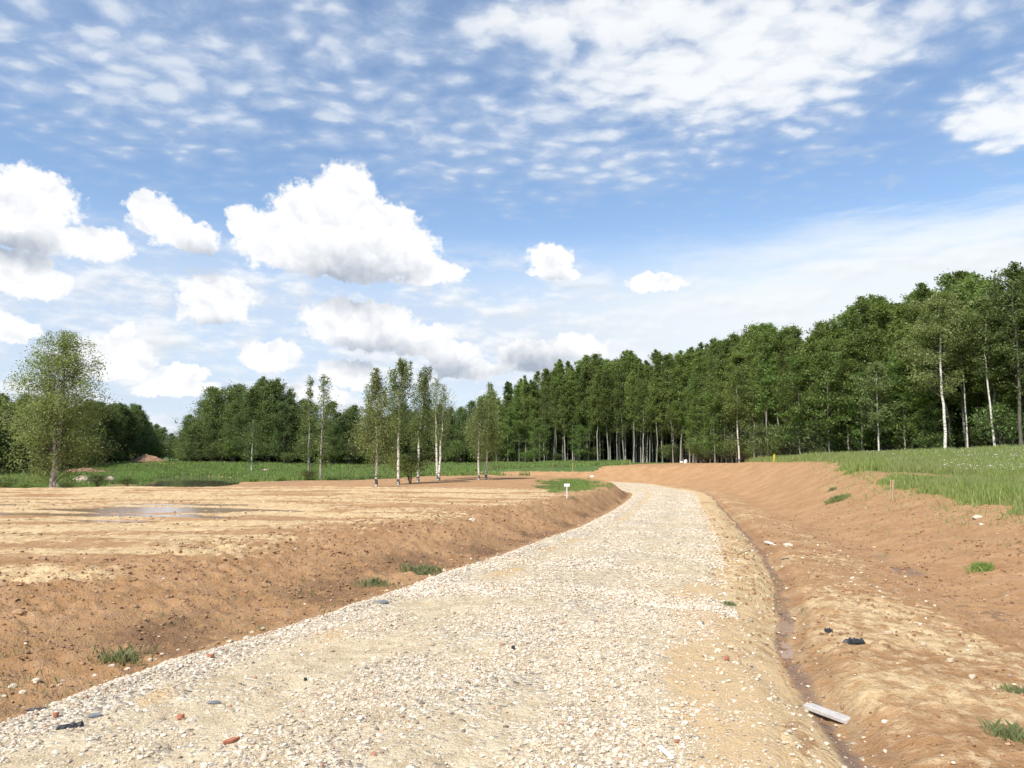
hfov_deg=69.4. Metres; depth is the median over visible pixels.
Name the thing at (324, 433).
young birch tree
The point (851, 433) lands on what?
shrub
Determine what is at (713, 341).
aspen tree
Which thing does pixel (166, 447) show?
alder tree
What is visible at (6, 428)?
alder tree
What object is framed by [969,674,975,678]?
rubble piece
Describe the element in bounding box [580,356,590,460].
aspen tree
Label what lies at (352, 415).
alder tree
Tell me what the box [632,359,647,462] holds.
aspen tree
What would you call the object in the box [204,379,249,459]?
alder tree
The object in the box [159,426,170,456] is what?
alder tree
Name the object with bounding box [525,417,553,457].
young tree
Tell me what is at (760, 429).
shrub
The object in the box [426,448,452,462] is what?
shrub
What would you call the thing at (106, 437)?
alder tree
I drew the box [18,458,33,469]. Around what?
shrub
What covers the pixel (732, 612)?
pebbles
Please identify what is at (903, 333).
aspen tree
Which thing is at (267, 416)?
alder tree
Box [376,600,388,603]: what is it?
slate piece
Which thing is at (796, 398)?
aspen tree
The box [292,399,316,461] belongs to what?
alder tree
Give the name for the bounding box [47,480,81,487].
shrub
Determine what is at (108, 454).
shrub
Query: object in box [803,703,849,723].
concrete slab
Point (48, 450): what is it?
alder tree
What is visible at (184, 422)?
alder tree
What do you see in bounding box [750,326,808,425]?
aspen tree
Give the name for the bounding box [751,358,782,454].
aspen tree
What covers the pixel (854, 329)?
aspen tree
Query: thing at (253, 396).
alder tree
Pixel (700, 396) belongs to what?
aspen tree
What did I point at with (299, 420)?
alder tree
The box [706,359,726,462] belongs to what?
aspen tree
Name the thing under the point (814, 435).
shrub
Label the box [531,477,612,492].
patch grass
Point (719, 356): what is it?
aspen tree
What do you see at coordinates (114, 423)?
alder tree
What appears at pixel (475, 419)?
alder tree
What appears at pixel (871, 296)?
aspen tree
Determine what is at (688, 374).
aspen tree
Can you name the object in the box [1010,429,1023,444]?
shrub
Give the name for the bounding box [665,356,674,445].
aspen tree
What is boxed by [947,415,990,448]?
shrub
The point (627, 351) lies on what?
aspen tree
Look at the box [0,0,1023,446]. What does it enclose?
sky
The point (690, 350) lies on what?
aspen tree
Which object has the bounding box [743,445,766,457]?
shrub
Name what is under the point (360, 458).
alder tree
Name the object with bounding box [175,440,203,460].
shrub
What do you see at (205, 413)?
alder tree
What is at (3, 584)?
stone
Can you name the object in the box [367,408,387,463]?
alder tree
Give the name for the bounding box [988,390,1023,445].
young tree
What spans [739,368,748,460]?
aspen tree
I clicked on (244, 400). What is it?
alder tree
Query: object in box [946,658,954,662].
rubble piece
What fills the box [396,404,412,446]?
alder tree
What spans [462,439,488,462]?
shrub
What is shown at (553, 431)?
aspen tree
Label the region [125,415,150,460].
alder tree
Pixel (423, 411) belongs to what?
birch tree
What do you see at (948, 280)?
aspen tree
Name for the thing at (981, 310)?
birch tree
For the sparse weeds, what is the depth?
7.71 m
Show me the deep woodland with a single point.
(628, 445)
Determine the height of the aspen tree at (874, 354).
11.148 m
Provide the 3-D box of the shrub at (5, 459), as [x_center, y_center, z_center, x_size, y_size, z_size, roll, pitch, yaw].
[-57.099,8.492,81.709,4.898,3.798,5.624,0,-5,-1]
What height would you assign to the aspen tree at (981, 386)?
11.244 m
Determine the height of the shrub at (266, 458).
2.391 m
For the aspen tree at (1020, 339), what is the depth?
48.30 m
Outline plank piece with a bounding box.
[657,745,673,758]
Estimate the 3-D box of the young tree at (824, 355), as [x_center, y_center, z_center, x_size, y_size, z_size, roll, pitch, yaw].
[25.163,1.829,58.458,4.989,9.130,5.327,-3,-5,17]
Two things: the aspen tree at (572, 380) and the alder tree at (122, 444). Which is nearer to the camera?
the aspen tree at (572, 380)
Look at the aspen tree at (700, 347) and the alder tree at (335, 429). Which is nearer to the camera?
the aspen tree at (700, 347)
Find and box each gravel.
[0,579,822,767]
[385,484,737,616]
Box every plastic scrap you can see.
[25,707,49,710]
[56,720,83,729]
[824,627,832,632]
[843,637,864,643]
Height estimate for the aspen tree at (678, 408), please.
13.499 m
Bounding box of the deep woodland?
[6,402,1018,469]
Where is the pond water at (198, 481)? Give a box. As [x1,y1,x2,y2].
[142,476,240,486]
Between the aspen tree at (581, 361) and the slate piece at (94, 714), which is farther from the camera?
the aspen tree at (581, 361)
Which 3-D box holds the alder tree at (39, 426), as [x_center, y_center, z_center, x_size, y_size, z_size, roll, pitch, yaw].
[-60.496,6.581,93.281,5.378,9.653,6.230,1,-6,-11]
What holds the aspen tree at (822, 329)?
on the ground at (880, 680)
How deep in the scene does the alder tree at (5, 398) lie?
91.82 m
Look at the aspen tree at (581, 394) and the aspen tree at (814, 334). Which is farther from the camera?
the aspen tree at (581, 394)
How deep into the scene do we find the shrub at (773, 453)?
65.21 m
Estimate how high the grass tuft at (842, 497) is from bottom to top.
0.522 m
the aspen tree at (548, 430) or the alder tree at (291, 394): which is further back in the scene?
the alder tree at (291, 394)
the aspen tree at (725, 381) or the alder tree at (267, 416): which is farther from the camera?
the alder tree at (267, 416)
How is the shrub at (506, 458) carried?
on the ground at (880, 680)
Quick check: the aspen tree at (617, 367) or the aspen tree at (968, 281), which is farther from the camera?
the aspen tree at (617, 367)
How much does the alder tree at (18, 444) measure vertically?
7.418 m
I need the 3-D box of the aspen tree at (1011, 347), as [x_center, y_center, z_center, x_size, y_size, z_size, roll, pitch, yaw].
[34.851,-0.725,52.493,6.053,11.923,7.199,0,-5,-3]
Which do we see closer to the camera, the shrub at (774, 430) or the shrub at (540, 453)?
the shrub at (774, 430)
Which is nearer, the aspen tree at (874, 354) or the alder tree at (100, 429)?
the aspen tree at (874, 354)
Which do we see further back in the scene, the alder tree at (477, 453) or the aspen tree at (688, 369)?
the alder tree at (477, 453)
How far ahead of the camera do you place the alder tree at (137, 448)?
130.48 m
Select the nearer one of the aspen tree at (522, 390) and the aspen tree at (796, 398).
the aspen tree at (796, 398)
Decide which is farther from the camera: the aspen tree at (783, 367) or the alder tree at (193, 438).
the alder tree at (193, 438)
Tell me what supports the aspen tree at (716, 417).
on the ground at (880, 680)
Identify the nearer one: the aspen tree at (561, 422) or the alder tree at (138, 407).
the aspen tree at (561, 422)
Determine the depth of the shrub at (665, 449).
91.72 m
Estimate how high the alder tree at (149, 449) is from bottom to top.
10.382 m
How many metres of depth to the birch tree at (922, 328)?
49.81 m
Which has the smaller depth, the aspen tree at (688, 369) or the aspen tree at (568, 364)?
the aspen tree at (688, 369)
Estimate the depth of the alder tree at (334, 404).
116.25 m
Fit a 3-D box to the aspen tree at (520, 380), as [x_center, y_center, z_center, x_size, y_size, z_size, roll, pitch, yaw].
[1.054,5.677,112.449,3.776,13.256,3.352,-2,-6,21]
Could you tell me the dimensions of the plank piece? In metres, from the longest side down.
0.139 x 0.028 x 0.012 m
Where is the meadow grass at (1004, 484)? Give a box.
[744,444,1023,515]
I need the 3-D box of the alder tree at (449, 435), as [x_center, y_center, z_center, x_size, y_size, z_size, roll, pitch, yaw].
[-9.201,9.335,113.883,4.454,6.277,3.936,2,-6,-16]
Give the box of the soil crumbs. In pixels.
[0,485,1023,767]
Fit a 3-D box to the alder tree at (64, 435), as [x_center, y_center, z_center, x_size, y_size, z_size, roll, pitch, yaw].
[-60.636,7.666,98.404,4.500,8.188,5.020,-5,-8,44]
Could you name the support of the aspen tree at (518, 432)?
on the ground at (880, 680)
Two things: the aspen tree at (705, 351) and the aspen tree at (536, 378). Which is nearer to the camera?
the aspen tree at (705, 351)
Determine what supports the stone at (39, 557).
on the ground at (880, 680)
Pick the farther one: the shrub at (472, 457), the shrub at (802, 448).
the shrub at (472, 457)
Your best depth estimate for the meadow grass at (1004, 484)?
28.91 m
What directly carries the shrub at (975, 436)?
on the ground at (880, 680)
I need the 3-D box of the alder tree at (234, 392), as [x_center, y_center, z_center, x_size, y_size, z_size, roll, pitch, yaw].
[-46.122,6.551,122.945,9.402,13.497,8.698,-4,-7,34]
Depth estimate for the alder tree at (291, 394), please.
120.03 m
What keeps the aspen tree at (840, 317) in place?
on the ground at (880, 680)
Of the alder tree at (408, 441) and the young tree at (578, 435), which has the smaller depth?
the young tree at (578, 435)
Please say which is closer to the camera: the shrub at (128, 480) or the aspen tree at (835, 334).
the shrub at (128, 480)
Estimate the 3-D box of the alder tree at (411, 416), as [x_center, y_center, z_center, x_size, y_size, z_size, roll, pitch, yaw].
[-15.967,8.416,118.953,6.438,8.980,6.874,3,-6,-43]
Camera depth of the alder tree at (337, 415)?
113.69 m
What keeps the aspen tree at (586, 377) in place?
on the ground at (880, 680)
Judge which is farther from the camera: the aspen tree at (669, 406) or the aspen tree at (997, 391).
the aspen tree at (669, 406)
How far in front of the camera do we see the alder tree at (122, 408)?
124.87 m
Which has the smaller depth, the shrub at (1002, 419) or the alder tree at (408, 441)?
the shrub at (1002, 419)
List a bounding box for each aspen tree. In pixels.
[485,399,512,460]
[500,380,514,460]
[509,382,521,449]
[511,378,522,449]
[511,398,526,460]
[513,379,536,461]
[516,381,546,460]
[517,375,529,461]
[524,395,543,460]
[530,371,540,458]
[532,381,552,460]
[535,367,551,459]
[535,370,562,459]
[538,374,570,452]
[539,371,554,459]
[543,368,557,459]
[543,376,561,460]
[547,381,576,459]
[553,359,567,459]
[560,368,584,459]
[561,360,573,458]
[563,371,584,459]
[573,354,591,449]
[573,377,585,460]
[574,366,593,459]
[574,386,601,460]
[575,366,584,459]
[579,362,601,460]
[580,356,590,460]
[585,351,607,460]
[586,368,605,459]
[589,360,625,459]
[596,371,614,459]
[598,360,608,459]
[602,368,633,459]
[604,358,614,459]
[605,369,634,459]
[610,364,625,459]
[611,357,623,460]
[611,360,615,459]
[612,351,633,458]
[615,371,645,462]
[623,350,633,459]
[624,350,637,462]
[628,354,635,461]
[629,364,654,462]
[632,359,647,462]
[635,357,639,461]
[635,358,646,458]
[635,422,637,461]
[639,365,653,462]
[639,386,654,462]
[640,372,665,462]
[643,360,647,461]
[643,373,674,462]
[644,353,693,462]
[647,349,669,461]
[647,359,666,448]
[647,366,655,461]
[649,351,667,461]
[658,352,679,462]
[665,347,705,462]
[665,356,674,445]
[667,371,698,462]
[668,357,683,462]
[668,414,686,459]
[675,385,692,462]
[678,347,693,457]
[683,357,705,462]
[689,374,704,461]
[690,350,705,392]
[694,342,707,426]
[694,343,712,433]
[694,383,710,462]
[697,348,711,426]
[698,354,711,462]
[699,337,740,432]
[703,357,714,443]
[705,341,722,434]
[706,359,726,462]
[707,371,728,462]
[708,336,718,352]
[709,345,754,462]
[712,351,731,462]
[712,351,736,462]
[714,346,753,460]
[719,333,739,462]
[723,327,769,425]
[724,364,747,432]
[729,322,758,458]
[729,347,767,458]
[731,322,788,455]
[735,335,750,457]
[739,362,761,424]
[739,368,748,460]
[740,332,775,456]
[744,328,795,432]
[745,336,774,427]
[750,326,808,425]
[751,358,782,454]
[764,350,788,454]
[768,323,800,423]
[768,334,808,423]
[773,350,795,454]
[774,354,822,452]
[783,335,801,422]
[784,334,826,449]
[787,325,802,363]
[790,319,855,431]
[800,331,824,417]
[814,334,861,452]
[820,310,869,422]
[822,334,866,451]
[823,325,850,438]
[828,305,858,400]
[834,295,896,444]
[843,319,861,427]
[845,307,876,450]
[854,323,888,448]
[857,298,915,449]
[862,294,892,450]
[863,297,876,365]
[864,295,892,414]
[871,324,937,449]
[873,318,909,449]
[886,312,937,415]
[887,287,968,446]
[891,298,945,411]
[895,291,950,412]
[896,300,971,447]
[896,324,948,446]
[906,281,937,395]
[924,284,980,447]
[934,271,1003,442]
[937,273,972,446]
[941,270,980,416]
[942,290,969,448]
[948,395,986,447]
[949,273,997,446]
[959,279,1006,445]
[959,296,1023,443]
[959,299,1023,445]
[971,261,1023,444]
[974,266,1023,407]
[976,293,1022,416]
[977,288,1023,410]
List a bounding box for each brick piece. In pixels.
[177,714,184,719]
[223,737,239,744]
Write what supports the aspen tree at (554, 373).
on the ground at (880, 680)
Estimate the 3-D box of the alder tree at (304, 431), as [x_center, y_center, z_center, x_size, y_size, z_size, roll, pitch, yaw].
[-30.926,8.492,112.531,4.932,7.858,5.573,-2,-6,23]
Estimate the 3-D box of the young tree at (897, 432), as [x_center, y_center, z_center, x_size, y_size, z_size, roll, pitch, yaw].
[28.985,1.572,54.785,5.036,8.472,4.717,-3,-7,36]
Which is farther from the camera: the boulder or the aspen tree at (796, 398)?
the aspen tree at (796, 398)
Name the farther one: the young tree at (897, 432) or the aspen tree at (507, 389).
the aspen tree at (507, 389)
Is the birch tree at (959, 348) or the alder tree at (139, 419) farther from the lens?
the alder tree at (139, 419)
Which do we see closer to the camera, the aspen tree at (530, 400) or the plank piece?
the plank piece
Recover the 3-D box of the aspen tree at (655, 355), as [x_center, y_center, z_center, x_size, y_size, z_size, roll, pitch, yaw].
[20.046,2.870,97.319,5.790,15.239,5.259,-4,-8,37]
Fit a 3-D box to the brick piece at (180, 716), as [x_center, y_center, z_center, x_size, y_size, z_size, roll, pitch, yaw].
[-2.019,2.025,4.510,0.047,0.032,0.033,-2,-13,-6]
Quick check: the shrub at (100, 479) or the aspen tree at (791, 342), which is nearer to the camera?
the shrub at (100, 479)
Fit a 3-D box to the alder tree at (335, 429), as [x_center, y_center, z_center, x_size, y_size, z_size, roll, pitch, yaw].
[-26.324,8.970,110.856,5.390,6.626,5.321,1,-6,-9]
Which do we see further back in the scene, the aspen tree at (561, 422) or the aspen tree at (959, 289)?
the aspen tree at (561, 422)
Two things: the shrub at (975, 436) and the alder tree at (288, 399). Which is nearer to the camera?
the shrub at (975, 436)
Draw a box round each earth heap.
[64,468,105,472]
[121,454,165,462]
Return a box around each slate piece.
[88,713,102,716]
[207,700,220,703]
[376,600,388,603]
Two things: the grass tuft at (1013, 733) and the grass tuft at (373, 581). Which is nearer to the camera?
the grass tuft at (1013, 733)
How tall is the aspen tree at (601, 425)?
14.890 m
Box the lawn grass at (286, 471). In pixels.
[0,458,630,487]
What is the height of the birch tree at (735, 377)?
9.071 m
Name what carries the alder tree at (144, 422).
on the ground at (880, 680)
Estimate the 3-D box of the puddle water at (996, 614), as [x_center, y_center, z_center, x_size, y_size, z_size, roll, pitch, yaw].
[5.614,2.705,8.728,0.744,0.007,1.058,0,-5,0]
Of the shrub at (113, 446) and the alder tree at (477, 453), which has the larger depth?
the shrub at (113, 446)
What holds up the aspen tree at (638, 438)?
on the ground at (880, 680)
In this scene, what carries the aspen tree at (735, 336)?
on the ground at (880, 680)
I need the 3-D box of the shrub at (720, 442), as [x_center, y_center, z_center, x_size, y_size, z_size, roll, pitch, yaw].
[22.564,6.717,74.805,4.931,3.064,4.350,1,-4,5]
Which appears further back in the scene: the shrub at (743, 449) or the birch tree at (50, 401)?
the shrub at (743, 449)
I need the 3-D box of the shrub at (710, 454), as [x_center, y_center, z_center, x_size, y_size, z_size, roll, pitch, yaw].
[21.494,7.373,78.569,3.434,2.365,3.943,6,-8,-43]
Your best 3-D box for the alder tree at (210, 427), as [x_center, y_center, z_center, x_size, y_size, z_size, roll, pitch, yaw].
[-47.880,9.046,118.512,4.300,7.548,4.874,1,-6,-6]
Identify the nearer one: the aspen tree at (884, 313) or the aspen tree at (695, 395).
the aspen tree at (884, 313)
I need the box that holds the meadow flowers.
[838,445,1023,469]
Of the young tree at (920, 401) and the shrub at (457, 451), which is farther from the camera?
the shrub at (457, 451)
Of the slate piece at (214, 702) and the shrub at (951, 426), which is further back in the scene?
the shrub at (951, 426)
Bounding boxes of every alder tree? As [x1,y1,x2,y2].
[0,391,16,403]
[0,395,21,464]
[0,404,33,470]
[0,413,22,471]
[0,418,16,465]
[8,415,29,470]
[13,392,57,431]
[14,410,35,470]
[22,426,48,468]
[26,402,51,469]
[39,425,60,467]
[53,415,70,462]
[64,408,83,465]
[72,406,104,465]
[86,400,109,463]
[89,419,107,462]
[94,422,116,458]
[97,401,115,452]
[104,403,129,456]
[104,413,125,462]
[107,403,144,459]
[110,429,134,460]
[114,403,134,460]
[121,409,141,460]
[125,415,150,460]
[128,423,149,460]
[131,404,154,455]
[133,409,151,451]
[140,408,151,449]
[144,411,156,452]
[145,423,154,454]
[148,423,156,451]
[153,424,163,437]
[153,431,167,456]
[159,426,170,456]
[162,433,177,460]
[171,414,201,458]
[173,398,209,460]
[175,424,190,457]
[179,424,203,459]
[182,420,207,460]
[187,386,236,460]
[187,390,222,460]
[198,417,222,461]
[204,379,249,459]
[205,397,245,460]
[206,382,248,460]
[213,400,242,462]
[220,387,262,461]
[224,387,266,461]
[236,379,285,459]
[240,396,285,462]
[241,381,267,460]
[250,376,268,460]
[252,377,289,460]
[261,401,300,462]
[273,395,306,456]
[283,387,299,449]
[290,416,320,461]
[292,398,320,462]
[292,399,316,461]
[315,399,351,461]
[317,422,352,463]
[318,412,351,462]
[340,409,360,458]
[342,404,361,428]
[343,409,361,460]
[349,436,366,463]
[352,405,383,462]
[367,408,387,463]
[385,417,406,463]
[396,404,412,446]
[400,418,413,454]
[403,411,426,457]
[404,419,426,456]
[413,408,443,459]
[420,412,449,461]
[438,425,459,462]
[441,407,455,455]
[444,415,458,462]
[451,406,468,461]
[451,412,474,462]
[452,400,476,461]
[460,392,506,457]
[470,439,491,461]
[488,393,507,461]
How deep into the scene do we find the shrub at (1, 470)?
42.47 m
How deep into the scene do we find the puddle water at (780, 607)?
9.68 m
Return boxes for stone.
[0,582,7,587]
[12,609,26,614]
[31,677,40,682]
[33,555,47,559]
[972,515,982,518]
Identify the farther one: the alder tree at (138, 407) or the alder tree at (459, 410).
the alder tree at (138, 407)
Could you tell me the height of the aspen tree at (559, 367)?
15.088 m
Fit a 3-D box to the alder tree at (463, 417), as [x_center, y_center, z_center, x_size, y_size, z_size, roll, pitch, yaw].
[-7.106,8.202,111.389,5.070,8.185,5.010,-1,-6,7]
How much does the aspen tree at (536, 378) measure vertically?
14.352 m
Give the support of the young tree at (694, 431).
on the ground at (880, 680)
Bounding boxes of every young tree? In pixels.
[497,410,522,461]
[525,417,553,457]
[567,425,590,458]
[681,403,706,462]
[689,393,732,462]
[761,356,825,454]
[801,351,858,451]
[831,370,884,450]
[865,350,939,448]
[898,389,942,447]
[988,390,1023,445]
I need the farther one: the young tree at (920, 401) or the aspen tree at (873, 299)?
the aspen tree at (873, 299)
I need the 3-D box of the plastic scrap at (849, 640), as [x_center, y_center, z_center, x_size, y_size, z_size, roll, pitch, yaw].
[3.052,2.286,6.605,0.182,0.045,0.093,1,-6,-11]
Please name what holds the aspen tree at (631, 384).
on the ground at (880, 680)
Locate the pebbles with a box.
[0,496,1023,767]
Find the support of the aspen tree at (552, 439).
on the ground at (880, 680)
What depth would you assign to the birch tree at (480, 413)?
52.75 m
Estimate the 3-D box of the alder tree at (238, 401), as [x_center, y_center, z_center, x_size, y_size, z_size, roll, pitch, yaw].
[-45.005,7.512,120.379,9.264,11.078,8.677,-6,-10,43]
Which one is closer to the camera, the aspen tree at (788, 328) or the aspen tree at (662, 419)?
the aspen tree at (788, 328)
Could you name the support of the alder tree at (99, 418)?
on the ground at (880, 680)
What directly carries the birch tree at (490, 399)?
on the ground at (880, 680)
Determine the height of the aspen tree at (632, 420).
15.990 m
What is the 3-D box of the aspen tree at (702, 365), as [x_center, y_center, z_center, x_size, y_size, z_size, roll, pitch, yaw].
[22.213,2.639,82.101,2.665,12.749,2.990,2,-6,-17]
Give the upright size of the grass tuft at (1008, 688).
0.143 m
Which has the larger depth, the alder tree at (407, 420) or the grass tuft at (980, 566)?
the alder tree at (407, 420)
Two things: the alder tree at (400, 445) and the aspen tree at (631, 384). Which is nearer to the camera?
the aspen tree at (631, 384)
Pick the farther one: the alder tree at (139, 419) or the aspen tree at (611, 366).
the alder tree at (139, 419)
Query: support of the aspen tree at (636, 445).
on the ground at (880, 680)
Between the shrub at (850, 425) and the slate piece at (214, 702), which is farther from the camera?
the shrub at (850, 425)
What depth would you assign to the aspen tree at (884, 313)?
58.82 m
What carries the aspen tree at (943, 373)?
on the ground at (880, 680)
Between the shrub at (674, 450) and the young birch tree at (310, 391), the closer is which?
the young birch tree at (310, 391)
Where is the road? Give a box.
[0,482,838,767]
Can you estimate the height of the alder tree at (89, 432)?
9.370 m
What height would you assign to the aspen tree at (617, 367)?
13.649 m
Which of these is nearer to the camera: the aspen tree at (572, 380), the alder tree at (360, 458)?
the aspen tree at (572, 380)
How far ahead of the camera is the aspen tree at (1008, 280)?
50.47 m
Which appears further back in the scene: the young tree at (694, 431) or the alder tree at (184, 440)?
the alder tree at (184, 440)
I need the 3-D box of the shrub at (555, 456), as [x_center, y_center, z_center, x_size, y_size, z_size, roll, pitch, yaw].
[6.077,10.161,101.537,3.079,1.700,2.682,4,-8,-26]
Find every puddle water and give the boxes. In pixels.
[0,502,49,505]
[0,503,303,521]
[770,573,789,613]
[776,620,793,661]
[956,605,1017,621]
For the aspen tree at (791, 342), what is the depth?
65.95 m
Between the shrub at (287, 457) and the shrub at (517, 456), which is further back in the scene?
the shrub at (287, 457)
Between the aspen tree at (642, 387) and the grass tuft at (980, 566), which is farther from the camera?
the aspen tree at (642, 387)
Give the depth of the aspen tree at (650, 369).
97.47 m
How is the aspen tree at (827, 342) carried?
on the ground at (880, 680)
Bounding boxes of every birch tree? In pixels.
[0,329,135,487]
[239,419,265,469]
[297,375,321,470]
[307,374,343,479]
[344,367,405,485]
[384,357,422,484]
[405,365,435,481]
[426,377,458,479]
[458,396,494,479]
[463,382,502,478]
[720,370,753,462]
[848,361,905,450]
[888,289,994,448]
[943,299,978,447]
[946,289,1023,445]
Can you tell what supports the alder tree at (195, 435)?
on the ground at (880, 680)
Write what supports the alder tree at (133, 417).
on the ground at (880, 680)
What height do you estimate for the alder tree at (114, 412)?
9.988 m
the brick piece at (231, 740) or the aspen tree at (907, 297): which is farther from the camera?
the aspen tree at (907, 297)
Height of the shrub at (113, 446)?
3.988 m
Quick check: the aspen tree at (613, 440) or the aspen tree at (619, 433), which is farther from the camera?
the aspen tree at (613, 440)
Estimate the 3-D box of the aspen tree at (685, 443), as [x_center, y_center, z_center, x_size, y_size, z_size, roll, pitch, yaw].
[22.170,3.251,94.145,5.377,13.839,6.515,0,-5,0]
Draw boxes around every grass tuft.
[87,642,158,666]
[350,576,398,588]
[397,562,443,575]
[720,600,737,606]
[823,492,850,504]
[964,561,994,573]
[976,716,1023,743]
[995,682,1023,693]
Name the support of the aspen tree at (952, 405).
on the ground at (880, 680)
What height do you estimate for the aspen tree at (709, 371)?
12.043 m
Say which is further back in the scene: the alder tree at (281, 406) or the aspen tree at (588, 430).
the alder tree at (281, 406)
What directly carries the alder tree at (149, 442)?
on the ground at (880, 680)
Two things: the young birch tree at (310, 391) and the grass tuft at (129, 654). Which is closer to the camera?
the grass tuft at (129, 654)
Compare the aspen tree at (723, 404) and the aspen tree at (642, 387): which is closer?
the aspen tree at (723, 404)
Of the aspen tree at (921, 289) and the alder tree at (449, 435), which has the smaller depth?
the aspen tree at (921, 289)
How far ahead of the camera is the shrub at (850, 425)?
62.05 m
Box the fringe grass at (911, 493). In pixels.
[758,460,1023,557]
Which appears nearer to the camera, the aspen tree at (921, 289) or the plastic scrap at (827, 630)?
the plastic scrap at (827, 630)
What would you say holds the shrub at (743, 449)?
on the ground at (880, 680)
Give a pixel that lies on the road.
(191, 710)
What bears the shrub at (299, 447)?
on the ground at (880, 680)
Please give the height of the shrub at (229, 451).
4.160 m
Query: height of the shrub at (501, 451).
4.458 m
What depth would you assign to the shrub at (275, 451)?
113.98 m
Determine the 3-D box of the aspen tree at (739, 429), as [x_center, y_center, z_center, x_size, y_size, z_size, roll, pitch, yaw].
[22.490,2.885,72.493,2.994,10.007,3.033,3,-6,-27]
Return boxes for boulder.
[72,475,91,483]
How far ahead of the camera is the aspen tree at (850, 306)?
66.95 m
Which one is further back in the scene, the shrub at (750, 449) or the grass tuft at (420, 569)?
the shrub at (750, 449)
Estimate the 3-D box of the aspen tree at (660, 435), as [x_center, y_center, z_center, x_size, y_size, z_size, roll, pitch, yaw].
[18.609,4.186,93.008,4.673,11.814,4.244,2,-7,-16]
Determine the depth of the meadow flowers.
30.73 m
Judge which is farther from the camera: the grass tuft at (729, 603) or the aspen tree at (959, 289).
the aspen tree at (959, 289)
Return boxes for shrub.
[0,448,14,472]
[0,463,21,478]
[0,473,24,487]
[0,481,48,487]
[2,453,22,471]
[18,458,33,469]
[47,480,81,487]
[78,472,115,486]
[96,443,117,462]
[103,445,123,462]
[109,450,128,461]
[113,475,145,485]
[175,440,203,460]
[187,449,207,460]
[207,439,233,460]
[218,442,242,461]
[238,453,257,461]
[259,452,276,461]
[263,440,287,460]
[277,452,294,463]
[287,439,327,460]
[292,446,318,462]
[296,469,321,479]
[322,444,343,463]
[335,442,366,464]
[357,447,381,462]
[370,448,460,483]
[385,447,408,459]
[404,443,429,459]
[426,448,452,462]
[439,440,469,462]
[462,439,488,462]
[470,445,493,461]
[490,438,521,461]
[494,448,518,460]
[505,449,522,460]
[519,449,536,461]
[523,445,554,460]
[550,453,563,461]
[580,446,605,460]
[656,442,685,462]
[658,445,685,462]
[677,437,708,462]
[683,434,711,459]
[687,435,721,462]
[692,448,712,462]
[700,445,721,461]
[705,431,731,462]
[715,446,735,462]
[716,430,752,462]
[716,435,743,460]
[729,435,755,460]
[736,420,783,456]
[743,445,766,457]
[756,440,786,456]
[758,418,811,455]
[773,427,833,454]
[779,418,844,453]
[812,438,844,452]
[832,418,893,451]
[833,418,879,449]
[835,434,869,451]
[856,409,919,450]
[884,431,923,449]
[887,413,971,445]
[890,399,964,448]
[911,428,963,448]
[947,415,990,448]
[954,400,1023,445]
[954,426,998,447]
[970,414,1006,446]
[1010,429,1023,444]
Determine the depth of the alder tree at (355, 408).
121.62 m
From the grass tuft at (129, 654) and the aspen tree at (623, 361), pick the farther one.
the aspen tree at (623, 361)
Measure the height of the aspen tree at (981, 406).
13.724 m
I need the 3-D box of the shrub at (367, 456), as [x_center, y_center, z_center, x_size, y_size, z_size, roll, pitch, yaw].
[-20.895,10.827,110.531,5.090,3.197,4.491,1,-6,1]
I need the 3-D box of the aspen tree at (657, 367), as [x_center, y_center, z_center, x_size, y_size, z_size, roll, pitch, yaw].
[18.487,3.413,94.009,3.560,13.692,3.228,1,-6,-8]
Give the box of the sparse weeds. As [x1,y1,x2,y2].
[1,472,1021,718]
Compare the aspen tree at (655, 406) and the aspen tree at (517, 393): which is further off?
the aspen tree at (517, 393)
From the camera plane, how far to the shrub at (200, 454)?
119.70 m
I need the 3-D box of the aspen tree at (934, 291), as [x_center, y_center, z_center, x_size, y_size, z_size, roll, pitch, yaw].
[34.299,-0.840,59.134,8.453,14.262,7.063,5,-8,-44]
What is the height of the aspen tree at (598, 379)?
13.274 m
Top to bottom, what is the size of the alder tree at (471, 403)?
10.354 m
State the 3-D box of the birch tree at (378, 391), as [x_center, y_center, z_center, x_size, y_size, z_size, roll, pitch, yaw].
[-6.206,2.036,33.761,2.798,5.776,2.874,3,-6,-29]
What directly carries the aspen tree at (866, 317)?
on the ground at (880, 680)
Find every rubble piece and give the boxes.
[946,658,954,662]
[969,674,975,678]
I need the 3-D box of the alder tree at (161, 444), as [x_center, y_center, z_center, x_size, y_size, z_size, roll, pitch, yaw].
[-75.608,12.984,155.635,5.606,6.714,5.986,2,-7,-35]
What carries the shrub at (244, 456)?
on the ground at (880, 680)
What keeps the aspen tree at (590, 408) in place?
on the ground at (880, 680)
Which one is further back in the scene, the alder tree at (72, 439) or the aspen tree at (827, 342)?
the alder tree at (72, 439)
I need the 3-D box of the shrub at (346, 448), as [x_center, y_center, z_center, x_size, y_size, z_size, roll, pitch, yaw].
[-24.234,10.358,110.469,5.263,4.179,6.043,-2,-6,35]
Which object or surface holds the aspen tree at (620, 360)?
on the ground at (880, 680)
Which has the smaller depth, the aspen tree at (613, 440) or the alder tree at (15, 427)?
the alder tree at (15, 427)
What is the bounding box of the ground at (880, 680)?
[0,456,1023,767]
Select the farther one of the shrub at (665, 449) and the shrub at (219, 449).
the shrub at (219, 449)
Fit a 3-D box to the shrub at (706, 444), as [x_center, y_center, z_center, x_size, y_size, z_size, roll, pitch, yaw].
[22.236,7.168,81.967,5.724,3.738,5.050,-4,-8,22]
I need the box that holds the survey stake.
[892,479,893,499]

